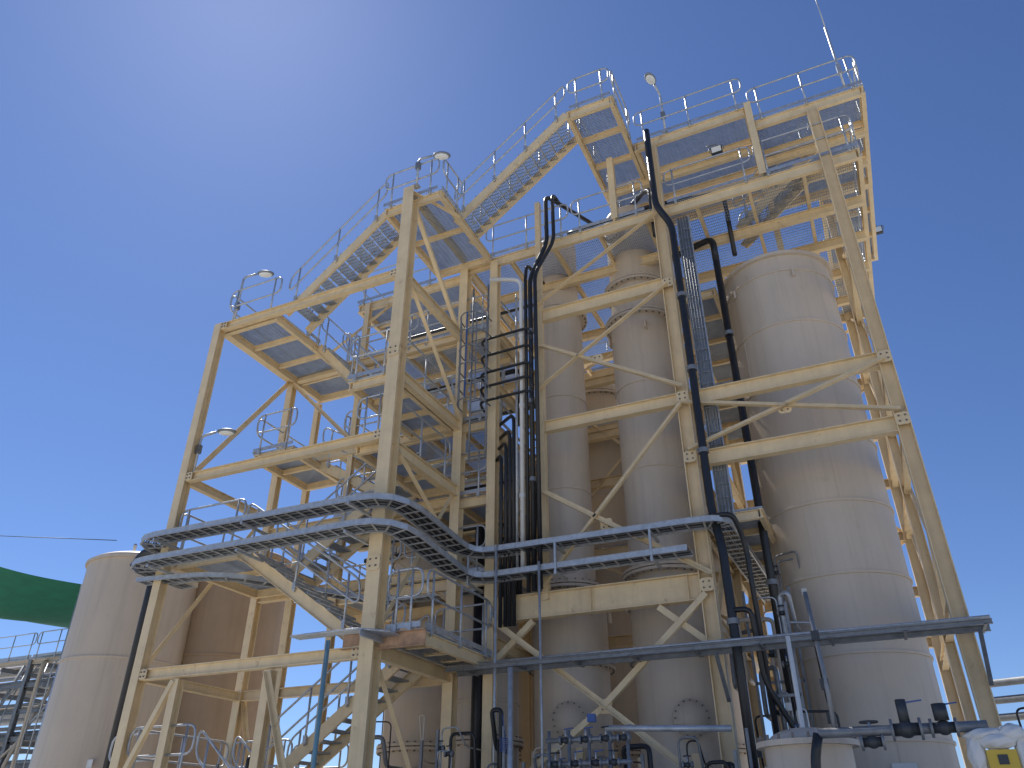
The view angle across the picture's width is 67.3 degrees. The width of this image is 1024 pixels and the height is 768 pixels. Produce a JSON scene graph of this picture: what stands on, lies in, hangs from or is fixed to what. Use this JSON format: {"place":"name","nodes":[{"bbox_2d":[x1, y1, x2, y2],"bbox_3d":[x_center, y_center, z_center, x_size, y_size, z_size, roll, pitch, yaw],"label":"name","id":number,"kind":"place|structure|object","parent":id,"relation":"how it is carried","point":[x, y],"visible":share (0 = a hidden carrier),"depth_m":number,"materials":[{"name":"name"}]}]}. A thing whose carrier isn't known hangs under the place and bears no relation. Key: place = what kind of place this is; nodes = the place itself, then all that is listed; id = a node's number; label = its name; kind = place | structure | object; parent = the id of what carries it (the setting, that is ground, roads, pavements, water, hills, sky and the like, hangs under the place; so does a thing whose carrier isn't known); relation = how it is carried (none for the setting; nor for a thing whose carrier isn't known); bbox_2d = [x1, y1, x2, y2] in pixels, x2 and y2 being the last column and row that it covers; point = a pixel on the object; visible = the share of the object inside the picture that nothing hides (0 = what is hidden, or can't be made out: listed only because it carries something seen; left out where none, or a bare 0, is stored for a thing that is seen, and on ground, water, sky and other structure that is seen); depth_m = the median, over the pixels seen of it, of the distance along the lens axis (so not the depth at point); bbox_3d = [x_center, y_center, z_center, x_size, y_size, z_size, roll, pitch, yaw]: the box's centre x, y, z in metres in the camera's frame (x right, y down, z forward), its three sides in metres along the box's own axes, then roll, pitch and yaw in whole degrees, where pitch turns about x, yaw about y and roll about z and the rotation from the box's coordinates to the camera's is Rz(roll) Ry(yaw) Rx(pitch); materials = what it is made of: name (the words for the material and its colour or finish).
{"place":"outdoors","nodes":[
{"label":"outdoors","id":0,"kind":"place"},
{"bbox_2d":[9,536,116,540],"bbox_3d":[-25.556,6.224,36.063,25.187,6.828,0.226,-17,-35,27],"label":"overhead wire","id":1,"kind":"object","parent":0,"point":[61,538],"visible":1,"depth_m":30.63,"materials":[{"name":"black metal"}]},
{"bbox_2d":[0,0,1023,767],"label":"sky","id":2,"kind":"structure","parent":0,"point":[157,157],"materials":[{"name":"blue"}]},
{"bbox_2d":[991,676,1023,687],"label":"steel pipeline","id":3,"kind":"object","parent":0,"point":[1009,681],"depth_m":19.27,"materials":[{"name":"silver metal"}]},
{"bbox_2d":[994,694,1023,703],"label":"steel pipeline","id":4,"kind":"object","parent":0,"point":[1009,699],"depth_m":19.13,"materials":[{"name":"silver metal"}]},
{"bbox_2d":[999,712,1023,721],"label":"steel pipeline","id":5,"kind":"object","parent":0,"point":[1008,717],"depth_m":18.98,"materials":[{"name":"grey metal"}]},
{"label":"ground","id":6,"kind":"structure","parent":0,"visible":0},
{"bbox_2d":[0,628,67,767],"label":"pipe rack","id":7,"kind":"object","parent":6,"relation":"on","point":[40,670],"visible":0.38,"depth_m":34.53,"materials":[{"name":"grey metal"}]},
{"bbox_2d":[0,567,81,767],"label":"green shade sail","id":8,"kind":"object","parent":6,"relation":"on","point":[35,599],"visible":0.81,"depth_m":30.57,"materials":[{"name":"fabric"}]},
{"bbox_3d":[0.472,7.926,10.406,30.000,0.150,26.000,-13,-33,21],"label":"concrete pad","id":9,"kind":"object","parent":6,"relation":"on","visible":0},
{"bbox_2d":[30,544,196,767],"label":"storage tank","id":10,"kind":"object","parent":9,"relation":"on","point":[77,723],"visible":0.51,"depth_m":21.64,"materials":[{"name":"beige metal"}]},
{"bbox_2d":[103,549,152,767],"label":"black process pipe","id":11,"kind":"object","parent":9,"relation":"on","point":[119,710],"visible":0.28,"depth_m":19.86,"materials":[{"name":"plastic"}]},
{"bbox_2d":[168,551,290,767],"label":"storage tank","id":12,"kind":"object","parent":9,"relation":"on","point":[217,626],"visible":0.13,"depth_m":23.35,"materials":[{"name":"beige metal"}]},
{"bbox_2d":[215,755,249,767],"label":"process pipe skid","id":13,"kind":"object","parent":9,"relation":"on","point":[246,764],"visible":0.33,"depth_m":15.36,"materials":[{"name":"grey metal"}]},
{"bbox_2d":[311,640,329,767],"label":"blue water pipe","id":14,"kind":"object","parent":9,"relation":"on","point":[320,708],"visible":1,"depth_m":12.95,"materials":[{"name":"metal"}]},
{"bbox_2d":[108,86,580,767],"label":"access stair tower","id":15,"kind":"structure","parent":9,"relation":"on","point":[396,396],"depth_m":17.86,"materials":[{"name":"beige metal"}]},
{"bbox_2d":[192,428,235,471],"bbox_3d":[-7.207,1.674,18.541,0.932,1.295,0.280,-2,-31,4],"label":"area light pole","id":16,"kind":"object","parent":15,"relation":"attached to","point":[221,431],"visible":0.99,"depth_m":18.71,"materials":[{"name":"white metal"}]},
{"bbox_2d":[234,270,273,318],"bbox_3d":[-7.123,-2.301,21.102,0.932,1.945,0.280,-2,-31,4],"label":"area light pole","id":17,"kind":"object","parent":15,"relation":"attached to","point":[265,273],"visible":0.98,"depth_m":21.44,"materials":[{"name":"grey metal"}]},
{"bbox_2d":[135,572,483,603],"bbox_3d":[-4.469,4.548,17.218,7.634,0.198,1.562,5,-31,-9],"label":"cable tray","id":18,"kind":"object","parent":15,"relation":"attached to","point":[210,576],"visible":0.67,"depth_m":16.69,"materials":[{"name":"grey metal"}]},
{"bbox_2d":[290,628,463,666],"bbox_3d":[-2.145,4.924,14.407,1.589,0.151,3.713,-32,-43,42],"label":"conduit run","id":19,"kind":"object","parent":15,"relation":"attached to","point":[377,635],"visible":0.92,"depth_m":13.78,"materials":[{"name":"grey metal"}]},
{"bbox_2d":[146,501,661,592],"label":"tray brackets","id":20,"kind":"object","parent":15,"relation":"attached to","point":[557,547],"visible":0.9,"depth_m":15.72,"materials":[{"name":"grey metal"}]},
{"bbox_2d":[130,517,692,589],"bbox_3d":[-2.537,3.615,15.837,11.745,0.458,3.578,-13,-33,21],"label":"cable tray","id":21,"kind":"object","parent":20,"relation":"on","point":[403,532],"visible":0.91,"depth_m":15.44,"materials":[{"name":"grey metal"}]},
{"bbox_2d":[489,278,525,566],"bbox_3d":[-0.145,0.588,18.528,0.991,8.251,0.145,-13,-33,21],"label":"white process pipe","id":22,"kind":"object","parent":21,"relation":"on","point":[522,495],"visible":0.97,"depth_m":18.10,"materials":[{"name":"plastic"}]},
{"bbox_2d":[515,294,518,566],"bbox_3d":[0.113,0.879,18.282,0.058,7.500,0.060,-13,-33,21],"label":"galvanised conduit","id":23,"kind":"object","parent":21,"relation":"attached to","point":[516,397],"visible":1,"depth_m":18.33,"materials":[{"name":"grey metal"}]},
{"bbox_2d":[413,151,450,189],"bbox_3d":[-2.070,-5.524,19.925,0.932,1.195,0.280,-2,-31,4],"label":"area light pole","id":24,"kind":"object","parent":15,"relation":"attached to","point":[441,155],"visible":0.97,"depth_m":20.07,"materials":[{"name":"grey metal"}]},
{"bbox_2d":[365,450,519,514],"bbox_3d":[-1.960,2.838,19.575,4.750,1.854,0.300,-13,-33,21],"label":"galvanised conduit","id":25,"kind":"object","parent":15,"relation":"attached to","point":[447,464],"visible":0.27,"depth_m":19.65,"materials":[{"name":"grey metal"}]},
{"bbox_2d":[140,492,770,603],"bbox_3d":[-0.341,3.570,16.811,15.541,0.448,5.614,4,-31,-7],"label":"cable tray","id":26,"kind":"object","parent":15,"relation":"attached to","point":[398,504],"visible":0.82,"depth_m":15.73,"materials":[{"name":"grey metal"}]},
{"bbox_2d":[528,196,591,591],"bbox_3d":[1.502,-0.296,19.006,2.314,11.058,0.541,16,-34,-25],"label":"black process pipe","id":27,"kind":"object","parent":26,"relation":"attached to","point":[532,479],"visible":0.91,"depth_m":18.12,"materials":[{"name":"plastic"}]},
{"bbox_2d":[479,389,533,416],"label":"black process pipe","id":28,"kind":"object","parent":27,"relation":"attached to","point":[508,395],"visible":0.88,"depth_m":18.49,"materials":[{"name":"plastic"}]},
{"bbox_2d":[480,375,533,405],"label":"black process pipe","id":29,"kind":"object","parent":27,"relation":"attached to","point":[510,380],"visible":0.83,"depth_m":18.69,"materials":[{"name":"plastic"}]},
{"bbox_2d":[480,361,533,385],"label":"black process pipe","id":30,"kind":"object","parent":27,"relation":"attached to","point":[509,366],"visible":0.89,"depth_m":18.90,"materials":[{"name":"plastic"}]},
{"bbox_2d":[481,327,532,359],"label":"black process pipe","id":31,"kind":"object","parent":27,"relation":"attached to","point":[508,333],"visible":0.89,"depth_m":19.42,"materials":[{"name":"plastic"}]},
{"bbox_2d":[533,195,559,589],"bbox_3d":[1.049,-0.533,18.594,0.952,11.048,0.452,15,-34,-24],"label":"black process pipe","id":32,"kind":"object","parent":27,"relation":"attached to","point":[538,456],"visible":0.98,"depth_m":18.05,"materials":[{"name":"plastic"}]},
{"bbox_2d":[524,265,544,592],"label":"black process pipe","id":33,"kind":"object","parent":15,"relation":"attached to","point":[528,552],"visible":0.93,"depth_m":17.77,"materials":[{"name":"plastic"}]},
{"bbox_2d":[444,615,993,701],"bbox_3d":[3.202,5.175,13.785,9.700,0.965,0.722,-13,-33,21],"label":"conduit rack","id":34,"kind":"object","parent":15,"relation":"attached to","point":[979,624],"visible":1,"depth_m":13.52,"materials":[{"name":"grey metal"}]},
{"bbox_2d":[375,714,438,767],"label":"process pipe skid","id":35,"kind":"object","parent":9,"relation":"on","point":[384,752],"visible":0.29,"depth_m":15.78,"materials":[{"name":"grey metal"}]},
{"bbox_2d":[379,473,442,767],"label":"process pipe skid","id":36,"kind":"object","parent":9,"relation":"on","point":[383,712],"visible":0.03,"depth_m":18.68,"materials":[{"name":"black metal"}]},
{"bbox_2d":[417,477,536,527],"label":"black process pipe","id":37,"kind":"object","parent":36,"relation":"attached to","point":[473,487],"visible":0.03,"depth_m":20.72,"materials":[{"name":"plastic"}]},
{"bbox_2d":[376,541,474,767],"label":"process vessel","id":38,"kind":"object","parent":9,"relation":"on","point":[410,705],"visible":0.29,"depth_m":17.79,"materials":[{"name":"metal"}]},
{"bbox_2d":[364,537,521,594],"bbox_3d":[-1.833,4.888,18.933,4.569,1.876,0.339,-13,-33,21],"label":"black process pipe","id":39,"kind":"object","parent":38,"relation":"attached to","point":[518,587],"visible":0.08,"depth_m":18.06,"materials":[{"name":"plastic"}]},
{"bbox_2d":[434,707,506,767],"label":"process pipe skid","id":40,"kind":"object","parent":9,"relation":"on","point":[449,752],"visible":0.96,"depth_m":14.45,"materials":[{"name":"black metal"}]},
{"bbox_2d":[455,564,523,767],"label":"process vessel","id":41,"kind":"object","parent":9,"relation":"on","point":[462,754],"visible":0.16,"depth_m":16.79,"materials":[{"name":"metal"}]},
{"bbox_2d":[470,526,484,767],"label":"black process pipe","id":42,"kind":"object","parent":41,"relation":"attached to","point":[476,705],"visible":0.66,"depth_m":16.38,"materials":[{"name":"plastic"}]},
{"bbox_2d":[492,545,497,767],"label":"galvanised conduit","id":43,"kind":"object","parent":9,"relation":"on","point":[495,647],"visible":0.69,"depth_m":15.41,"materials":[{"name":"grey metal"}]},
{"bbox_2d":[507,667,512,767],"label":"galvanised conduit","id":44,"kind":"object","parent":9,"relation":"on","point":[510,717],"visible":1,"depth_m":13.62,"materials":[{"name":"grey metal"}]},
{"bbox_2d":[499,714,507,752],"bbox_3d":[-0.126,6.160,13.554,0.193,0.608,0.203,-13,-33,21],"label":"coiled air hose","id":45,"kind":"object","parent":44,"relation":"attached to","point":[501,746],"visible":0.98,"depth_m":13.43,"materials":[{"name":"blue plastic"}]},
{"bbox_2d":[498,459,537,767],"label":"process vessel","id":46,"kind":"object","parent":9,"relation":"on","point":[520,718],"visible":0.01,"depth_m":19.90,"materials":[{"name":"metal"}]},
{"bbox_2d":[538,561,543,767],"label":"galvanised conduit","id":47,"kind":"object","parent":9,"relation":"on","point":[540,672],"visible":1,"depth_m":14.70,"materials":[{"name":"grey metal"}]},
{"bbox_2d":[522,746,583,767],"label":"process pipe skid","id":48,"kind":"object","parent":9,"relation":"on","point":[535,758],"visible":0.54,"depth_m":13.94,"materials":[{"name":"black metal"}]},
{"bbox_2d":[527,237,618,767],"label":"scrubber vessel","id":49,"kind":"object","parent":9,"relation":"on","point":[566,704],"visible":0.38,"depth_m":18.06,"materials":[{"name":"beige paint"}]},
{"bbox_2d":[408,305,527,339],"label":"pipe","id":50,"kind":"object","parent":49,"relation":"attached to","point":[444,328],"depth_m":23.25,"materials":[{"name":"metal"}]},
{"bbox_2d":[585,756,640,767],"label":"process pipe skid","id":51,"kind":"object","parent":9,"relation":"on","point":[593,757],"visible":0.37,"depth_m":14.66,"materials":[{"name":"black metal"}]},
{"bbox_2d":[585,384,640,767],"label":"process vessel","id":52,"kind":"object","parent":9,"relation":"on","point":[604,456],"visible":0.14,"depth_m":21.24,"materials":[{"name":"metal"}]},
{"bbox_2d":[545,713,731,767],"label":"valve manifold","id":53,"kind":"object","parent":9,"relation":"on","point":[589,739],"visible":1,"depth_m":12.34,"materials":[{"name":"grey metal"}]},
{"bbox_2d":[311,101,1008,767],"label":"columns","id":54,"kind":"structure","parent":9,"relation":"on","point":[955,685],"depth_m":17.24,"materials":[{"name":"beige metal"}]},
{"bbox_2d":[327,85,953,674],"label":"beams","id":55,"kind":"structure","parent":54,"relation":"attached to","point":[641,593],"depth_m":19.49,"materials":[{"name":"beige metal"}]},
{"bbox_2d":[360,523,503,596],"bbox_3d":[-2.177,4.442,18.358,4.550,1.854,0.300,-13,-33,21],"label":"black process pipe","id":56,"kind":"object","parent":55,"relation":"attached to","point":[464,530],"visible":0.12,"depth_m":18.39,"materials":[{"name":"plastic"}]},
{"bbox_2d":[406,332,518,363],"bbox_3d":[-1.286,-0.506,23.366,4.669,1.876,0.339,-13,-33,21],"label":"galvanised conduit","id":57,"kind":"object","parent":55,"relation":"attached to","point":[510,335],"visible":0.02,"depth_m":23.69,"materials":[{"name":"grey metal"}]},
{"bbox_2d":[405,466,535,491],"bbox_3d":[-1.443,3.356,20.270,4.969,1.876,0.339,-13,-33,21],"label":"galvanised conduit","id":58,"kind":"object","parent":55,"relation":"attached to","point":[474,479],"depth_m":20.56,"materials":[{"name":"grey metal"}]},
{"bbox_2d":[427,369,519,425],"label":"black process pipe","id":59,"kind":"object","parent":55,"relation":"attached to","point":[510,372],"visible":0.37,"depth_m":21.02,"materials":[{"name":"plastic"}]},
{"bbox_2d":[457,284,491,460],"bbox_3d":[-0.977,-0.585,19.147,0.796,5.100,0.763,-13,-33,21],"label":"caged ladder","id":60,"kind":"object","parent":55,"relation":"attached to","point":[471,379],"visible":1,"depth_m":18.98,"materials":[{"name":"grey metal"}]},
{"bbox_2d":[467,404,534,423],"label":"black process pipe","id":61,"kind":"object","parent":55,"relation":"attached to","point":[507,413],"visible":0.02,"depth_m":22.81,"materials":[{"name":"plastic"}]},
{"bbox_2d":[499,430,511,626],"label":"black process pipe","id":62,"kind":"object","parent":55,"relation":"attached to","point":[504,434],"visible":0.91,"depth_m":17.21,"materials":[{"name":"plastic"}]},
{"bbox_2d":[499,415,515,625],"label":"black process pipe","id":63,"kind":"object","parent":55,"relation":"attached to","point":[506,419],"visible":0.91,"depth_m":17.30,"materials":[{"name":"plastic"}]},
{"bbox_2d":[481,344,533,368],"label":"black process pipe","id":64,"kind":"object","parent":55,"relation":"attached to","point":[510,349],"visible":0.86,"depth_m":19.15,"materials":[{"name":"plastic"}]},
{"bbox_2d":[347,84,872,621],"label":"grating decks","id":65,"kind":"object","parent":55,"relation":"on","point":[715,328],"visible":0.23,"depth_m":21.28,"materials":[{"name":"metal"}]},
{"bbox_2d":[419,364,504,420],"bbox_3d":[-2.146,0.613,21.117,4.250,1.854,0.300,-13,-33,21],"label":"galvanised conduit","id":66,"kind":"object","parent":65,"relation":"attached to","point":[477,371],"visible":0.3,"depth_m":21.13,"materials":[{"name":"grey metal"}]},
{"bbox_2d":[326,55,865,593],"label":"handrails","id":67,"kind":"object","parent":65,"relation":"on","point":[674,199],"visible":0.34,"depth_m":20.19,"materials":[{"name":"grey metal"}]},
{"bbox_2d":[815,0,844,85],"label":"whip antenna","id":68,"kind":"object","parent":67,"relation":"attached to","point":[838,69],"visible":1,"depth_m":19.66,"materials":[{"name":"silver metal"}]},
{"bbox_2d":[644,72,667,134],"bbox_3d":[3.992,-7.769,21.335,0.279,1.795,0.880,-18,-35,27],"label":"area light pole","id":69,"kind":"object","parent":65,"relation":"on","point":[650,78],"visible":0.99,"depth_m":21.53,"materials":[{"name":"grey metal"}]},
{"bbox_2d":[676,215,735,530],"bbox_3d":[4.332,-0.660,17.449,0.320,8.300,0.090,-13,-33,21],"label":"vertical cable ladder","id":70,"kind":"object","parent":65,"relation":"attached to","point":[723,490],"visible":0.91,"depth_m":17.48,"materials":[{"name":"grey metal"}]},
{"bbox_2d":[876,225,883,234],"bbox_3d":[11.417,-4.865,24.135,0.453,0.387,0.131,-13,-33,21],"label":"floodlight","id":71,"kind":"object","parent":65,"relation":"attached to","point":[879,229],"visible":0.5,"depth_m":24.02,"materials":[{"name":"grey metal"}]},
{"bbox_2d":[567,192,736,256],"bbox_3d":[3.657,-3.927,20.921,4.474,2.258,0.280,-11,-32,18],"label":"black process pipe","id":72,"kind":"object","parent":55,"relation":"attached to","point":[731,238],"visible":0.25,"depth_m":20.51,"materials":[{"name":"metal"}]},
{"bbox_2d":[672,238,718,260],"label":"black process pipe","id":73,"kind":"object","parent":55,"relation":"attached to","point":[706,241],"visible":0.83,"depth_m":19.87,"materials":[{"name":"metal"}]},
{"bbox_2d":[706,144,723,155],"bbox_3d":[5.454,-6.301,20.626,0.453,0.387,0.131,-13,-33,21],"label":"floodlight","id":74,"kind":"object","parent":55,"relation":"attached to","point":[716,150],"visible":0.98,"depth_m":20.53,"materials":[{"name":"grey metal"}]},
{"bbox_2d":[735,152,817,247],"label":"stair stringers","id":75,"kind":"object","parent":55,"relation":"attached to","point":[748,244],"visible":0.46,"depth_m":20.56,"materials":[{"name":"beige paint"}]},
{"bbox_2d":[740,157,813,224],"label":"stair treads","id":76,"kind":"object","parent":75,"relation":"attached to","point":[789,191],"visible":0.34,"depth_m":21.01,"materials":[{"name":"metal"}]},
{"bbox_2d":[487,211,945,767],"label":"bracing","id":77,"kind":"object","parent":54,"relation":"attached to","point":[789,405],"visible":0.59,"depth_m":15.94,"materials":[{"name":"beige paint"}]},
{"bbox_2d":[495,455,502,627],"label":"black process pipe","id":78,"kind":"object","parent":77,"relation":"attached to","point":[499,458],"visible":0.91,"depth_m":17.11,"materials":[{"name":"plastic"}]},
{"bbox_2d":[497,443,507,626],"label":"black process pipe","id":79,"kind":"object","parent":77,"relation":"attached to","point":[499,448],"visible":0.89,"depth_m":17.17,"materials":[{"name":"plastic"}]},
{"bbox_2d":[603,205,721,767],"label":"scrubber vessel","id":80,"kind":"object","parent":9,"relation":"on","point":[676,691],"visible":0.48,"depth_m":17.59,"materials":[{"name":"beige paint"}]},
{"bbox_2d":[629,188,655,237],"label":"black process pipe","id":81,"kind":"object","parent":80,"relation":"attached to","point":[643,193],"visible":0.42,"depth_m":20.61,"materials":[{"name":"metal"}]},
{"bbox_2d":[621,736,738,767],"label":"process pipe skid","id":82,"kind":"object","parent":9,"relation":"on","point":[687,764],"visible":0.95,"depth_m":12.46,"materials":[{"name":"black metal"}]},
{"bbox_2d":[643,129,758,767],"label":"black process pipe","id":83,"kind":"object","parent":9,"relation":"on","point":[732,620],"visible":0.92,"depth_m":15.65,"materials":[{"name":"plastic"}]},
{"bbox_2d":[696,421,748,767],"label":"pipe","id":84,"kind":"object","parent":9,"relation":"on","point":[739,727],"visible":0.05,"depth_m":18.45,"materials":[{"name":"metal"}]},
{"bbox_2d":[729,551,814,767],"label":"process pipe skid","id":85,"kind":"object","parent":9,"relation":"on","point":[774,656],"visible":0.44,"depth_m":15.15,"materials":[{"name":"black metal"}]},
{"bbox_2d":[758,591,826,730],"bbox_3d":[5.113,6.441,13.403,1.166,5.458,1.006,-13,-33,21],"label":"process pipe skid","id":86,"kind":"object","parent":9,"relation":"on","point":[779,691],"visible":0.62,"depth_m":13.88,"materials":[{"name":"grey metal"}]},
{"bbox_2d":[711,512,779,733],"bbox_3d":[4.333,5.390,13.383,0.950,6.551,0.378,17,-35,-27],"label":"black process pipe","id":87,"kind":"object","parent":86,"relation":"attached to","point":[732,516],"visible":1,"depth_m":14.31,"materials":[{"name":"plastic"}]},
{"bbox_2d":[712,254,793,714],"bbox_3d":[5.187,2.801,16.032,0.230,14.100,0.224,-13,-33,21],"label":"black process pipe","id":88,"kind":"object","parent":86,"relation":"attached to","point":[772,582],"visible":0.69,"depth_m":16.48,"materials":[{"name":"plastic"}]},
{"bbox_2d":[744,708,840,767],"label":"process pipe skid","id":89,"kind":"object","parent":9,"relation":"on","point":[796,726],"visible":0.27,"depth_m":12.73,"materials":[{"name":"grey metal"}]},
{"bbox_2d":[733,606,794,728],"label":"black process pipe","id":90,"kind":"object","parent":89,"relation":"attached to","point":[776,699],"visible":0.7,"depth_m":13.58,"materials":[{"name":"plastic"}]},
{"bbox_2d":[785,636,804,726],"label":"white process pipe","id":91,"kind":"object","parent":9,"relation":"on","point":[795,683],"visible":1,"depth_m":11.55,"materials":[{"name":"plastic"}]},
{"bbox_2d":[756,727,859,767],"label":"dosing tank","id":92,"kind":"object","parent":9,"relation":"on","point":[789,748],"visible":0.79,"depth_m":9.90,"materials":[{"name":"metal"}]},
{"bbox_2d":[724,250,960,767],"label":"absorber tank","id":93,"kind":"object","parent":9,"relation":"on","point":[829,511],"visible":0.74,"depth_m":15.80,"materials":[{"name":"beige metal"}]},
{"bbox_2d":[803,591,988,767],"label":"control valve assembly","id":94,"kind":"object","parent":9,"relation":"on","point":[904,727],"visible":1,"depth_m":9.20,"materials":[{"name":"grey metal"}]},
{"bbox_2d":[961,723,1023,767],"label":"wrapped instrument","id":95,"kind":"object","parent":9,"relation":"on","point":[1001,739],"visible":1,"depth_m":8.61,"materials":[{"name":"white fabric"}]},
{"bbox_2d":[1016,707,1023,726],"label":"process pipe skid","id":96,"kind":"object","parent":9,"relation":"on","point":[1017,715],"visible":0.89,"depth_m":14.19,"materials":[{"name":"grey metal"}]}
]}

